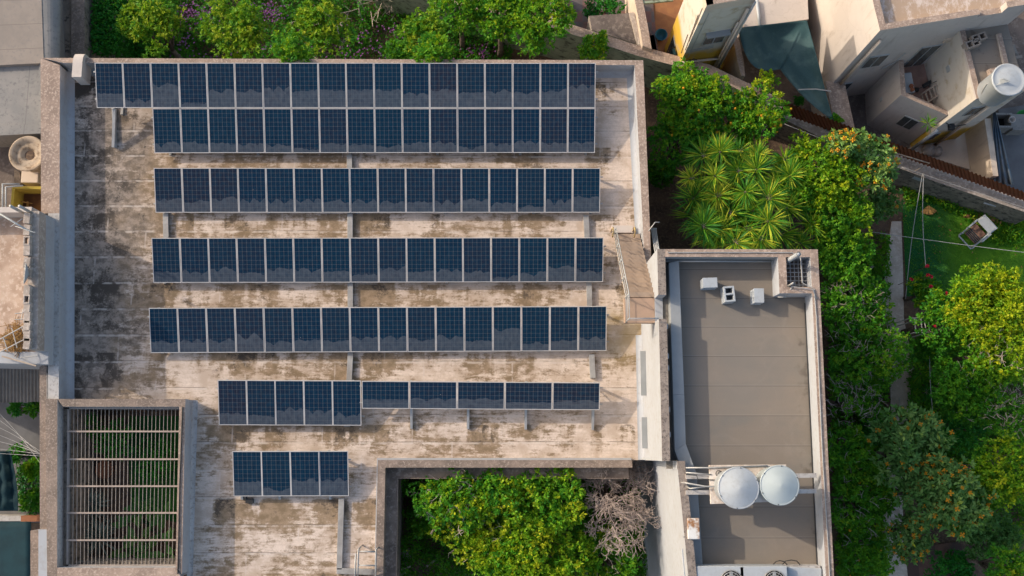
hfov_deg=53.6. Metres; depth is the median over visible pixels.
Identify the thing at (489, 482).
court tree
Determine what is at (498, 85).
solar panel
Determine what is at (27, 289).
wall block
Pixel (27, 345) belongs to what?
wall block
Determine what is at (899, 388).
garden path
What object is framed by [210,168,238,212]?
solar panel
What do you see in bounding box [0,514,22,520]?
garden kerb
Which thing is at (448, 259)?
solar panel
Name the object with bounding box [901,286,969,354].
garden bush
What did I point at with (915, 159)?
metal bracket
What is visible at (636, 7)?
yard wall
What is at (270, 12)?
purple flowers
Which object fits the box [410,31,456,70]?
garden bush
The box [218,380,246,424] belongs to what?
solar panel
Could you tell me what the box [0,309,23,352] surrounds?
wire frame
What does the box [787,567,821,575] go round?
air duct box
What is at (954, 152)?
pale yard floor
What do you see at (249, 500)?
junction box
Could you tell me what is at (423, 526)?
court bush
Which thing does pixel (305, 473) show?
solar panel
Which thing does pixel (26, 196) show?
light well
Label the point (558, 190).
solar panel
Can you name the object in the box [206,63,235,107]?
solar panel
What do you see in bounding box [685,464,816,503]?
tank platform
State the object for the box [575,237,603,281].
solar panel
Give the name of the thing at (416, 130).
solar panel
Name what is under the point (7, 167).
roof
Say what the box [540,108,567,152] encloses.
solar panel
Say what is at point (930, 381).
cable
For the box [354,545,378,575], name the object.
metal ladder
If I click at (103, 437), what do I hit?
courtyard shrub
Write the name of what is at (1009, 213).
garden wall
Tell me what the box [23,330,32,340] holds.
wall block
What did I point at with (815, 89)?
net rope
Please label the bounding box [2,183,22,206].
drain pipes
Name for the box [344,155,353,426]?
cable trunking
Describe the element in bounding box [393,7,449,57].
citrus tree
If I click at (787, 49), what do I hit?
shade net
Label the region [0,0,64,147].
felt roofed house
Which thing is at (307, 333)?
solar panel
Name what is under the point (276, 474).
solar panel
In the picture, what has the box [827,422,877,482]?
garden tree
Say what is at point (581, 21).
yard tiles
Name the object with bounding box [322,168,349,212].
solar panel
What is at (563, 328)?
solar panel
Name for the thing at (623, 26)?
yard shed
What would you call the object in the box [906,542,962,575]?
patio
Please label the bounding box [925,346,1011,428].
garden tree
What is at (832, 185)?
garden tree
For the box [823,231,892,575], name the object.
ground cover
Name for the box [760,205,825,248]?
yucca plant
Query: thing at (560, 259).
solar panel
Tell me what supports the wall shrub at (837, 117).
on the garden wall at (1009, 213)
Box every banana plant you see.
[108,535,171,557]
[110,496,175,557]
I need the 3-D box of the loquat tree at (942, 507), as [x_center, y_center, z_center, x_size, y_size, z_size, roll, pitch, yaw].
[15.352,7.931,38.004,3.308,6.576,3.221,41,83,6]
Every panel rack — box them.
[93,71,597,147]
[147,306,608,352]
[150,237,605,283]
[151,117,597,154]
[152,176,602,213]
[231,450,351,499]
[360,380,602,429]
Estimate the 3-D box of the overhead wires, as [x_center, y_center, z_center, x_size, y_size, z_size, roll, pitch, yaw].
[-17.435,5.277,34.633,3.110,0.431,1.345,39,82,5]
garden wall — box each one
[374,0,786,132]
[768,115,1023,224]
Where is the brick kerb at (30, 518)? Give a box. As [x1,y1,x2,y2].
[21,515,39,521]
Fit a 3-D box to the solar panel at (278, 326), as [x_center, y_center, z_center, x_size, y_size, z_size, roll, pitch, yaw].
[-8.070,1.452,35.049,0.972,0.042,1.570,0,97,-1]
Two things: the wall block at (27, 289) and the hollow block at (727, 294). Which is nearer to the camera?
the hollow block at (727, 294)
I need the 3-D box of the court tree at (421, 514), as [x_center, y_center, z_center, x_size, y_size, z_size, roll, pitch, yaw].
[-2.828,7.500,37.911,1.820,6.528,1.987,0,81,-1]
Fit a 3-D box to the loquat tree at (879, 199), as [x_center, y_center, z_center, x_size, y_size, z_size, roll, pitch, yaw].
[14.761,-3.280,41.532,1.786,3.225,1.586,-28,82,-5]
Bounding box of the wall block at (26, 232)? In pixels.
[23,225,32,235]
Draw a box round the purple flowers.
[170,0,495,59]
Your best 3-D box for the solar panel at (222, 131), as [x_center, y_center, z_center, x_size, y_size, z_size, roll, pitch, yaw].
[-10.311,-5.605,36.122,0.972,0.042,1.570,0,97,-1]
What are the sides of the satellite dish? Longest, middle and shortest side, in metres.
0.720 x 0.720 x 0.130 m
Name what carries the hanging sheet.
hanging from the yard wall at (981, 149)
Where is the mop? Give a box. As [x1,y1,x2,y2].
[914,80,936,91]
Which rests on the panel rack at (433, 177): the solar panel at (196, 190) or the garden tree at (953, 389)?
the solar panel at (196, 190)
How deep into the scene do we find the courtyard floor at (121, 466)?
36.43 m
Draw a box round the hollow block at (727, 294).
[720,286,735,303]
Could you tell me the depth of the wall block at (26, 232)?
33.85 m
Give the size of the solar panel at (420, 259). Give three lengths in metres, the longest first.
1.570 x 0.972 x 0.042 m
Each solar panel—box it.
[95,63,124,107]
[123,63,151,107]
[149,308,178,352]
[151,63,179,107]
[151,238,181,282]
[152,108,181,152]
[154,168,182,212]
[177,308,207,352]
[178,63,207,107]
[180,108,209,152]
[180,238,209,282]
[182,168,210,212]
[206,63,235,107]
[206,308,235,352]
[208,108,236,152]
[208,238,237,282]
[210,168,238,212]
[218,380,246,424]
[232,451,261,495]
[235,63,263,107]
[235,307,264,352]
[236,108,264,152]
[237,238,265,282]
[238,168,266,212]
[246,380,275,424]
[261,451,290,495]
[262,63,290,107]
[264,108,292,152]
[264,307,293,351]
[265,238,293,282]
[266,168,294,212]
[275,380,303,424]
[290,63,318,107]
[290,451,319,495]
[292,108,319,152]
[292,307,321,351]
[293,238,322,282]
[294,168,322,212]
[304,380,332,425]
[318,63,346,107]
[319,108,347,152]
[319,451,348,495]
[321,307,350,351]
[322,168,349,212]
[322,238,350,282]
[332,380,361,425]
[346,63,373,107]
[347,108,374,152]
[350,168,377,212]
[350,238,378,281]
[350,307,378,351]
[362,381,408,408]
[374,63,401,107]
[375,108,402,152]
[378,168,405,212]
[378,238,406,281]
[378,307,406,351]
[402,63,429,107]
[402,108,429,152]
[406,168,433,212]
[406,238,434,281]
[407,307,435,351]
[410,381,456,408]
[429,63,456,107]
[430,108,457,152]
[434,168,460,212]
[435,238,462,281]
[436,307,463,351]
[457,63,484,107]
[457,381,504,408]
[458,108,484,152]
[461,168,488,212]
[463,237,490,281]
[464,306,492,351]
[485,63,512,107]
[485,108,512,152]
[489,168,516,212]
[491,237,518,281]
[493,306,520,350]
[505,382,551,409]
[513,63,539,107]
[513,108,539,152]
[517,168,544,212]
[519,237,546,281]
[522,306,549,350]
[540,63,567,107]
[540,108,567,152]
[545,168,572,212]
[547,237,574,281]
[550,306,577,350]
[553,382,599,409]
[568,63,595,107]
[568,108,594,152]
[573,168,599,212]
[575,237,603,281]
[578,306,606,350]
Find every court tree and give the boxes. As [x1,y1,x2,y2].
[405,479,455,517]
[412,468,491,536]
[426,475,564,575]
[469,468,525,519]
[478,503,598,575]
[514,468,587,541]
[571,518,644,575]
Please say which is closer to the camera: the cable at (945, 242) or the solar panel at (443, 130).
the solar panel at (443, 130)
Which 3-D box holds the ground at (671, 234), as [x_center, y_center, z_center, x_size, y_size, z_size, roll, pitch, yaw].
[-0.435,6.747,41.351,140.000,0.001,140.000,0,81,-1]
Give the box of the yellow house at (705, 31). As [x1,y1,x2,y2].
[664,0,755,68]
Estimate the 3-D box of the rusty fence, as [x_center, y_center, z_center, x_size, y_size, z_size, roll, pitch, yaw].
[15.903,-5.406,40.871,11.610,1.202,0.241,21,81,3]
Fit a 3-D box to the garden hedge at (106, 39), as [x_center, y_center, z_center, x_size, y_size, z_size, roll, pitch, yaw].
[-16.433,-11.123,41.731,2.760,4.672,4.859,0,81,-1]
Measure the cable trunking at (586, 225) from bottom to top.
0.130 m
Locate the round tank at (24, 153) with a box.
[9,136,40,172]
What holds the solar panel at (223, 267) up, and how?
on the panel rack at (406, 246)
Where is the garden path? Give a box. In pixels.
[882,221,911,575]
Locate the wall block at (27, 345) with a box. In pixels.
[23,339,32,349]
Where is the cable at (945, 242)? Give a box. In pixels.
[874,232,1023,252]
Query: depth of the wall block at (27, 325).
33.33 m
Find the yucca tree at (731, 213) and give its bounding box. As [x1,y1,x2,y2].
[671,132,795,248]
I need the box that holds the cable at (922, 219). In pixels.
[922,173,925,265]
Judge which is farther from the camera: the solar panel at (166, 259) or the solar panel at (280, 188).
the solar panel at (280, 188)
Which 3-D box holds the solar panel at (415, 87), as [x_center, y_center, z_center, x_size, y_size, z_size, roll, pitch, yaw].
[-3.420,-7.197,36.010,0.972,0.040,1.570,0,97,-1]
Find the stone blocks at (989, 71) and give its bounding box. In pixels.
[986,67,995,75]
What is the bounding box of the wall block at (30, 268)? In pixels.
[23,266,32,277]
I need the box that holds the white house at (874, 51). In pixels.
[807,0,1023,149]
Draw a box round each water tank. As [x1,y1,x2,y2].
[714,467,758,508]
[756,465,799,505]
[977,63,1023,106]
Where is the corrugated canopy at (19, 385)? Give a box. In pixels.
[0,369,38,402]
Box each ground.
[31,0,1023,575]
[63,0,129,57]
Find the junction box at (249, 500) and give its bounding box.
[245,497,253,502]
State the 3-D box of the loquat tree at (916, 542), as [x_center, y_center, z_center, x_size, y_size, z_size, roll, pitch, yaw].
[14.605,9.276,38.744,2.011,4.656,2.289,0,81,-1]
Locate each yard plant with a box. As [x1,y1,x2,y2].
[6,402,35,417]
[7,441,26,464]
[18,484,39,511]
[20,456,39,482]
[22,402,39,419]
[581,0,603,18]
[595,0,626,14]
[792,96,804,106]
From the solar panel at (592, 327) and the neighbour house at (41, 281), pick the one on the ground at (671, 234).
the neighbour house at (41, 281)
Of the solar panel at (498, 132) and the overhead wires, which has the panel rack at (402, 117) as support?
the solar panel at (498, 132)
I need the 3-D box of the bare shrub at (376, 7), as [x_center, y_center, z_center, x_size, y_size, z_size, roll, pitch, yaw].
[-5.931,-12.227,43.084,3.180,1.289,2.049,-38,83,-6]
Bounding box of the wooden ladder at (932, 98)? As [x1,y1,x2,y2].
[919,83,938,101]
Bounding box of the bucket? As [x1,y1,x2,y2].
[655,29,667,40]
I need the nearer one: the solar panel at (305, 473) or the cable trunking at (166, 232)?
the solar panel at (305, 473)
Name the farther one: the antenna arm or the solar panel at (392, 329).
the solar panel at (392, 329)
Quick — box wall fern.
[918,115,936,132]
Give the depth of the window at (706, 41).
39.13 m
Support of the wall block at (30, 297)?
on the neighbour house at (41, 281)
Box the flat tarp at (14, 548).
[0,522,30,575]
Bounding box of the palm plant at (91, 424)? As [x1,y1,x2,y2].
[84,412,106,442]
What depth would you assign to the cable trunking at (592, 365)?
35.32 m
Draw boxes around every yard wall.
[625,0,651,51]
[721,38,744,79]
[965,118,997,179]
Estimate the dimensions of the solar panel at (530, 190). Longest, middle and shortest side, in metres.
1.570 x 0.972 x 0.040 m
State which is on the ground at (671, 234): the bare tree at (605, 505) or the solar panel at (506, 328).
the bare tree at (605, 505)
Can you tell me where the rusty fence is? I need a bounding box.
[775,98,1023,200]
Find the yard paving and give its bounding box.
[0,395,39,522]
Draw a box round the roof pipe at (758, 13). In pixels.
[755,0,760,24]
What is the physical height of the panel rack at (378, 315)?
0.652 m
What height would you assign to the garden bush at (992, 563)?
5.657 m
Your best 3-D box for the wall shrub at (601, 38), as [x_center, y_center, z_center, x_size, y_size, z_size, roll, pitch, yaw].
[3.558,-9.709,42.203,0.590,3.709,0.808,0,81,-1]
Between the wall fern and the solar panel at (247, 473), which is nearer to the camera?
the solar panel at (247, 473)
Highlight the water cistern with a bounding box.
[21,171,40,185]
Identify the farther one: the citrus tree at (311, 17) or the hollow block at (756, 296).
the citrus tree at (311, 17)
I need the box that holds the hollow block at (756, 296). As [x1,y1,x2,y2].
[750,288,763,304]
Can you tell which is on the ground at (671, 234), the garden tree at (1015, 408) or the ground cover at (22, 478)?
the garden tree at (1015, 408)
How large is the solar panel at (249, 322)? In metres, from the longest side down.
1.570 x 0.972 x 0.041 m
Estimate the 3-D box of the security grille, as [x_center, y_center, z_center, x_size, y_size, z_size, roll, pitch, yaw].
[-13.122,6.663,34.138,4.060,0.100,5.270,0,81,-1]
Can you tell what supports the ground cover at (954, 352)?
on the ground at (671, 234)
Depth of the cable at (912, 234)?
41.24 m
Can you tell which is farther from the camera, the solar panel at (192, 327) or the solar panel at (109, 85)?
the solar panel at (109, 85)
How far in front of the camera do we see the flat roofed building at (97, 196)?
35.43 m
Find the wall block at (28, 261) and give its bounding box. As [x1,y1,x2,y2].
[23,257,32,267]
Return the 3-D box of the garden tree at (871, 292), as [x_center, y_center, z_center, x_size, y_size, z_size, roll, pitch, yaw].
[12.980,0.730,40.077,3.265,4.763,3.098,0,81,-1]
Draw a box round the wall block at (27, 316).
[23,312,32,322]
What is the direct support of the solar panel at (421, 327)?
on the panel rack at (378, 315)
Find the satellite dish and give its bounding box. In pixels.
[23,263,28,283]
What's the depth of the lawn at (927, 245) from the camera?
42.89 m
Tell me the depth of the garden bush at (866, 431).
40.26 m
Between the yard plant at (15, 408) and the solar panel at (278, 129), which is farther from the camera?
the yard plant at (15, 408)
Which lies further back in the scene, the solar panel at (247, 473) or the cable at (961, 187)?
the cable at (961, 187)
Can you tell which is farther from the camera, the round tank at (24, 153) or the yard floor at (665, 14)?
the yard floor at (665, 14)
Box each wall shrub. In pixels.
[594,30,608,47]
[826,112,844,128]
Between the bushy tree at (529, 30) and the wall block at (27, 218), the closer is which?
the wall block at (27, 218)
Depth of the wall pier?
33.56 m
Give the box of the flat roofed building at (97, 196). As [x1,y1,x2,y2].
[41,54,650,575]
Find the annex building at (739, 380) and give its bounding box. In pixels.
[634,249,833,575]
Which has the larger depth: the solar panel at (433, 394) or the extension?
the extension
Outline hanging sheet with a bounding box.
[993,111,1013,184]
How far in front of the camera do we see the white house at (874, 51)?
39.26 m
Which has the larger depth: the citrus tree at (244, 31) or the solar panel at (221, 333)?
the citrus tree at (244, 31)
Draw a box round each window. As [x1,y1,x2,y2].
[701,36,724,44]
[860,54,889,68]
[895,115,918,129]
[928,132,940,139]
[962,105,985,115]
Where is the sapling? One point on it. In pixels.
(769, 77)
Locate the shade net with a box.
[739,20,833,120]
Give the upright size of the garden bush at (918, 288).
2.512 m
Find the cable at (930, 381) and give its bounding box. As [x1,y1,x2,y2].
[929,356,932,408]
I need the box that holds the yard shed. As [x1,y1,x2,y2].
[586,12,640,45]
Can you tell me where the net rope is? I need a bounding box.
[798,88,830,91]
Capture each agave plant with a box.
[85,506,117,555]
[86,487,109,523]
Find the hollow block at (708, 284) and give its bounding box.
[700,277,717,289]
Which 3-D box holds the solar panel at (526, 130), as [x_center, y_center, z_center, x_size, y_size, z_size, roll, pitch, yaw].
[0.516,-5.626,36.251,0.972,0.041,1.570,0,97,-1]
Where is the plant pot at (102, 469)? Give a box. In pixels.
[95,460,113,478]
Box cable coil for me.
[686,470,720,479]
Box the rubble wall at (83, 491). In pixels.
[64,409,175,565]
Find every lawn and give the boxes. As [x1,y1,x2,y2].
[129,416,178,521]
[902,194,1023,314]
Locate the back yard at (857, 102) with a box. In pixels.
[742,11,1023,170]
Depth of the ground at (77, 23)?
39.06 m
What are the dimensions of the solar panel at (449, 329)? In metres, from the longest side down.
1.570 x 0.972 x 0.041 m
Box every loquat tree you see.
[812,128,862,169]
[841,126,900,196]
[863,181,904,224]
[863,400,958,503]
[872,503,939,565]
[892,451,999,542]
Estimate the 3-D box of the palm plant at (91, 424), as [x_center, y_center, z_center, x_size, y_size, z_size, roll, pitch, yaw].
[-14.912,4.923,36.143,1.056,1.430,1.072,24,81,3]
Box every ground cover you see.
[15,454,39,514]
[125,0,513,59]
[400,479,647,575]
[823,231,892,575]
[903,328,1023,540]
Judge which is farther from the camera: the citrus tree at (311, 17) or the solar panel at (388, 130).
the citrus tree at (311, 17)
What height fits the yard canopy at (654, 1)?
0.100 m
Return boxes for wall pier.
[30,529,46,575]
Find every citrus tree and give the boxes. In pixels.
[115,0,186,57]
[197,0,270,58]
[284,0,353,58]
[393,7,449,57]
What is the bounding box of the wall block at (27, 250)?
[23,245,32,256]
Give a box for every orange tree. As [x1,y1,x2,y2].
[646,108,710,178]
[649,56,740,145]
[707,117,761,164]
[726,77,791,144]
[833,519,898,575]
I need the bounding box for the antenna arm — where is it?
[0,213,38,235]
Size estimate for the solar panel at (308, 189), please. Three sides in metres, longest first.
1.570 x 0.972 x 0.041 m
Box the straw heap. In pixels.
[0,314,28,356]
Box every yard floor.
[653,0,682,51]
[908,133,969,169]
[997,105,1023,191]
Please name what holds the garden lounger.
on the lawn at (927, 245)
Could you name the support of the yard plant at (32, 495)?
on the ground at (671, 234)
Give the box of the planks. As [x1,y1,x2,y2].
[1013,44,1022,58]
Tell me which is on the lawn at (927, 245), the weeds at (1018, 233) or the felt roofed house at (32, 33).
the weeds at (1018, 233)
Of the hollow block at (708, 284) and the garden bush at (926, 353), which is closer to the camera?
the hollow block at (708, 284)
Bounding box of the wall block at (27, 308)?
[23,302,32,312]
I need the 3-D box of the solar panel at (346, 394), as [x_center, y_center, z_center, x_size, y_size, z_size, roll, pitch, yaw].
[-5.647,3.935,34.668,0.972,0.040,1.570,0,97,-1]
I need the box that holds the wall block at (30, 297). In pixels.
[23,295,32,303]
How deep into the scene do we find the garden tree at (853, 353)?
38.12 m
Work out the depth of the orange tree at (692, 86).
38.41 m
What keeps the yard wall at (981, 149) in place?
on the back yard at (857, 102)
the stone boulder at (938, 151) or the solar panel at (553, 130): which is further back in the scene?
the stone boulder at (938, 151)
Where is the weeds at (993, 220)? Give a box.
[905,213,1021,275]
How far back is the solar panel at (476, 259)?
35.50 m
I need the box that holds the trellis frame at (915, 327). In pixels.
[886,317,929,340]
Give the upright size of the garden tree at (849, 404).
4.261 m
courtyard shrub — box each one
[94,417,134,461]
[133,437,177,483]
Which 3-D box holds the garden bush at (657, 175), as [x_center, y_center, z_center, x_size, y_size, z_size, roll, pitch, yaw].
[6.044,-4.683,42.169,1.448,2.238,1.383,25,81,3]
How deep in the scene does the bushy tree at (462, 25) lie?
39.45 m
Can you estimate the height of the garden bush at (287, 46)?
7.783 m
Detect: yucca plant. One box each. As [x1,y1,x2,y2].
[759,143,808,227]
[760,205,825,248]
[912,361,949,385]
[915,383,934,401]
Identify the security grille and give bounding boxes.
[66,407,178,565]
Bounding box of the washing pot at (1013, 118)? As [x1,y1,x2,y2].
[1008,116,1015,122]
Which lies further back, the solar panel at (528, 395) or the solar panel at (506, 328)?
the solar panel at (506, 328)
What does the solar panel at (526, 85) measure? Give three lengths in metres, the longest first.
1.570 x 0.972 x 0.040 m
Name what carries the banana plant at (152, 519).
on the courtyard floor at (121, 466)
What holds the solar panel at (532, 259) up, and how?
on the panel rack at (406, 246)
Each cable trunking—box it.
[163,213,169,237]
[336,498,344,569]
[336,568,374,574]
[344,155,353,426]
[583,215,589,236]
[586,282,591,305]
[589,354,595,377]
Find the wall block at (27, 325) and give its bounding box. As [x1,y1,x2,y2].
[23,321,32,330]
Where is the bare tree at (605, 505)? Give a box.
[569,460,661,560]
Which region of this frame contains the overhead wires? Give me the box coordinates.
[0,414,39,462]
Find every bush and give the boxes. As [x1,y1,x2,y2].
[265,27,314,62]
[383,35,417,58]
[402,548,410,558]
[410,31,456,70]
[411,516,434,539]
[577,32,609,59]
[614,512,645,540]
[647,155,676,189]
[859,412,886,445]
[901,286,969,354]
[903,271,943,309]
[908,330,947,368]
[923,548,976,575]
[937,404,987,456]
[947,542,1023,575]
[959,505,1023,575]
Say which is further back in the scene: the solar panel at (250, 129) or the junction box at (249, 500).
the solar panel at (250, 129)
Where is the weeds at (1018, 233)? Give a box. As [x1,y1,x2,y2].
[901,186,1023,249]
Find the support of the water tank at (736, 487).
on the tank platform
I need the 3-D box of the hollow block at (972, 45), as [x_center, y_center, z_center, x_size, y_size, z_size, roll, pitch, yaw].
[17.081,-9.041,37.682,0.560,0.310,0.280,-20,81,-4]
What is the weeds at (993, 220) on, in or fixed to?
on the lawn at (927, 245)
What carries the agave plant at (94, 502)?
on the courtyard floor at (121, 466)
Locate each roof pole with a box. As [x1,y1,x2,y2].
[9,205,24,214]
[18,205,31,212]
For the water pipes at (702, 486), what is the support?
on the tank platform
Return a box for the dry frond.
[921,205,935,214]
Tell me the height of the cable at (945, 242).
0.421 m
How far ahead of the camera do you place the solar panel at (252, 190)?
35.83 m
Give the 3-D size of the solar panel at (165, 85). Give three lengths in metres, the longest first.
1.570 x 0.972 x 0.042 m
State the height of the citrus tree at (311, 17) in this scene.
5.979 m
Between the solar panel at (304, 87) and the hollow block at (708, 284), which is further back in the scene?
the solar panel at (304, 87)
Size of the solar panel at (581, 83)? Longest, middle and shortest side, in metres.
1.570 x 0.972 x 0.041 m
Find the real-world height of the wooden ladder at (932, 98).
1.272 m
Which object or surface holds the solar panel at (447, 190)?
on the panel rack at (433, 177)
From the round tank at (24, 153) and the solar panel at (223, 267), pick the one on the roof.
the round tank at (24, 153)
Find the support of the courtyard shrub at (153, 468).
on the courtyard lawn at (148, 423)
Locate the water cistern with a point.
(28, 178)
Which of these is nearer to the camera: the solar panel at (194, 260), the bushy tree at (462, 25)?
the solar panel at (194, 260)
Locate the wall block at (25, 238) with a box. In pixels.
[23,236,32,245]
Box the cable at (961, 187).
[902,167,1023,207]
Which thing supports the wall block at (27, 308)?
on the neighbour house at (41, 281)
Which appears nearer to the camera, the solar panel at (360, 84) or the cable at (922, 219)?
the solar panel at (360, 84)
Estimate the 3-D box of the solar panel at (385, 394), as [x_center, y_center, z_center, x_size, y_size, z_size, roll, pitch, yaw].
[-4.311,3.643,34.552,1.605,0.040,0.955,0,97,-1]
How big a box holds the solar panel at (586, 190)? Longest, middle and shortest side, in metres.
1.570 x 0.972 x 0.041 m
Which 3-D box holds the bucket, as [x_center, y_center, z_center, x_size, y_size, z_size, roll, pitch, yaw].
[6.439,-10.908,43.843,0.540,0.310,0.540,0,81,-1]
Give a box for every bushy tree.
[427,0,495,49]
[466,0,522,59]
[494,0,577,59]
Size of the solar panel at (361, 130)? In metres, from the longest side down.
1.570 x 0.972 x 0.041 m
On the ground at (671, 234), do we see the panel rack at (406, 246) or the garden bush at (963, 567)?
the garden bush at (963, 567)
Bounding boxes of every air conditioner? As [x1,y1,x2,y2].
[696,564,743,575]
[740,564,786,575]
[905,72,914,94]
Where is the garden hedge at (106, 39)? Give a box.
[88,0,157,57]
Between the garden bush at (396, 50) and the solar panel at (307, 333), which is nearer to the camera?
the solar panel at (307, 333)
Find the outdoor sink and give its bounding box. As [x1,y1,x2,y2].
[986,113,1023,134]
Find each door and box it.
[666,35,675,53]
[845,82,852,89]
[904,44,942,67]
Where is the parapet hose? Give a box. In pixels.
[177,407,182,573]
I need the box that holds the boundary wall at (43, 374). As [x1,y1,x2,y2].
[39,365,47,528]
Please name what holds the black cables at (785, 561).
on the annex building at (739, 380)
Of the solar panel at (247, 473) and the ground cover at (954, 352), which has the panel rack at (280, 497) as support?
the solar panel at (247, 473)
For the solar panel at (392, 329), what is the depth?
35.08 m
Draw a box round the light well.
[11,186,40,211]
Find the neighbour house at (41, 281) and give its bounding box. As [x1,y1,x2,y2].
[0,207,54,368]
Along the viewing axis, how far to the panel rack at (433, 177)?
35.96 m
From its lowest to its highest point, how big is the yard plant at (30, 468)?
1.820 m
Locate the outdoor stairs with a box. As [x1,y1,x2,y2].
[610,225,658,323]
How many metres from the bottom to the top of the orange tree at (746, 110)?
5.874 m
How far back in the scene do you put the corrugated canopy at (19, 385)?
36.59 m
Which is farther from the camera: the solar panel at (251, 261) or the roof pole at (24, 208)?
the solar panel at (251, 261)
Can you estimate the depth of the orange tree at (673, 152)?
38.74 m
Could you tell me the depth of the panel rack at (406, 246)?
35.61 m
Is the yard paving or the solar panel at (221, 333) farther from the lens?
the yard paving
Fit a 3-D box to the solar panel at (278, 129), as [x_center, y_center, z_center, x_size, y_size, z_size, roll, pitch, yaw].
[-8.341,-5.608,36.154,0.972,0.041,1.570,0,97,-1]
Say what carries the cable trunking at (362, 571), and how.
on the flat roofed building at (97, 196)
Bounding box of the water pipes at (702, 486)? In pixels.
[681,465,767,488]
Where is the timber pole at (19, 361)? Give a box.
[2,356,36,365]
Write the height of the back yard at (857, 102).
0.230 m
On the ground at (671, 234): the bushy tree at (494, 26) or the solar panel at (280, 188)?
the bushy tree at (494, 26)
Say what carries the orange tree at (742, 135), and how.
on the ground at (671, 234)
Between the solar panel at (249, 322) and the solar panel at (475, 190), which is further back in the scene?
the solar panel at (475, 190)
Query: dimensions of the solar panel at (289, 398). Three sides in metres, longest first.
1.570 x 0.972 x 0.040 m
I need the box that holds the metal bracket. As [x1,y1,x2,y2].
[896,153,929,170]
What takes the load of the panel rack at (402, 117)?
on the flat roofed building at (97, 196)
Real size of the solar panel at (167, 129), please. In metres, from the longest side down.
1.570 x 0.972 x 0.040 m
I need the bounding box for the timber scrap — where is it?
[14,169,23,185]
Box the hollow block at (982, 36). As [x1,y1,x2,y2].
[968,31,987,43]
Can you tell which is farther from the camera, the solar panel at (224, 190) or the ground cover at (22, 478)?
the ground cover at (22, 478)
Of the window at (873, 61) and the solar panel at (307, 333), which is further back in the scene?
the window at (873, 61)
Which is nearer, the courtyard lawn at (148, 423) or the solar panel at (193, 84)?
the solar panel at (193, 84)
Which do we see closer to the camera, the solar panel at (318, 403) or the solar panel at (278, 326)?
the solar panel at (318, 403)
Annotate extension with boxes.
[737,0,808,50]
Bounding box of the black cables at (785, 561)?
[773,560,799,564]
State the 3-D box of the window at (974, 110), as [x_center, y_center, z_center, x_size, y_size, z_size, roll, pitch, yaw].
[17.809,-6.825,39.046,0.538,0.900,0.048,-10,81,-2]
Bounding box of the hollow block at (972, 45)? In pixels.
[961,37,980,50]
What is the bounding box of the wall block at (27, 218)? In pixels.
[23,213,32,224]
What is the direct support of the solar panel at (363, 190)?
on the panel rack at (433, 177)
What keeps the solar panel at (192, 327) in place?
on the panel rack at (378, 315)
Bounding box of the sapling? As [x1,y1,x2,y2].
[754,68,781,100]
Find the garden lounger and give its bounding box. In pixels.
[958,215,996,249]
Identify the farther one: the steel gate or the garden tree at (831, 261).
the garden tree at (831, 261)
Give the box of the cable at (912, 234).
[905,173,922,298]
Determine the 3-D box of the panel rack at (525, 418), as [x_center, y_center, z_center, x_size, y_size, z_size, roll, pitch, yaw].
[-1.051,4.032,34.836,8.297,0.741,1.668,0,81,-1]
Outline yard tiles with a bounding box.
[563,0,657,50]
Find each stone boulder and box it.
[921,143,934,156]
[933,146,942,156]
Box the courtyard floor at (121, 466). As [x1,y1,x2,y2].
[92,410,178,554]
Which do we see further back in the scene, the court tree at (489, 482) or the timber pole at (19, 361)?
the court tree at (489, 482)
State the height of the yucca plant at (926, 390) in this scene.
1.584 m
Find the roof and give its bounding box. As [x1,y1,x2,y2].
[0,147,25,206]
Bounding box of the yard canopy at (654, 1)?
[643,0,672,3]
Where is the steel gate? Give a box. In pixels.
[648,222,659,252]
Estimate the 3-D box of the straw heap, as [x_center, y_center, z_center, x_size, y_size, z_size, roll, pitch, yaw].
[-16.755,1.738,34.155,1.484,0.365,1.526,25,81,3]
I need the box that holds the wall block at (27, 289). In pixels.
[23,285,32,294]
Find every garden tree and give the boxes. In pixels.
[770,129,871,225]
[794,173,874,261]
[811,226,877,287]
[820,266,894,339]
[823,300,916,398]
[825,366,890,427]
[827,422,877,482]
[830,460,900,538]
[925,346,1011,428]
[936,260,1023,351]
[945,313,1023,389]
[955,427,1023,512]
[977,382,1023,438]
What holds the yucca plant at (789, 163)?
on the ground at (671, 234)
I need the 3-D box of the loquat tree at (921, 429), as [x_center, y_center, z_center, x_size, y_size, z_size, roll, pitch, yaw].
[14.516,6.249,38.518,3.368,6.075,3.754,0,81,-1]
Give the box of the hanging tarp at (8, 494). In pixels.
[0,451,17,510]
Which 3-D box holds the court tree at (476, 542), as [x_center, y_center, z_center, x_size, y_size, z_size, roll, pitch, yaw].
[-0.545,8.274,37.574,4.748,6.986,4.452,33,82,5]
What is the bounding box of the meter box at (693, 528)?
[683,518,699,538]
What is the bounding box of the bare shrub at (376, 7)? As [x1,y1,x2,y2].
[342,0,397,26]
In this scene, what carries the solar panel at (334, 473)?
on the panel rack at (280, 497)
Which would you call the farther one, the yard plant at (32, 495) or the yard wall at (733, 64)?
the yard wall at (733, 64)
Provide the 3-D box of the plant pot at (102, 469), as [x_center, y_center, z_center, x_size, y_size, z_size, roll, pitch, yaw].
[-14.570,6.513,36.377,0.660,0.400,0.655,0,81,-1]

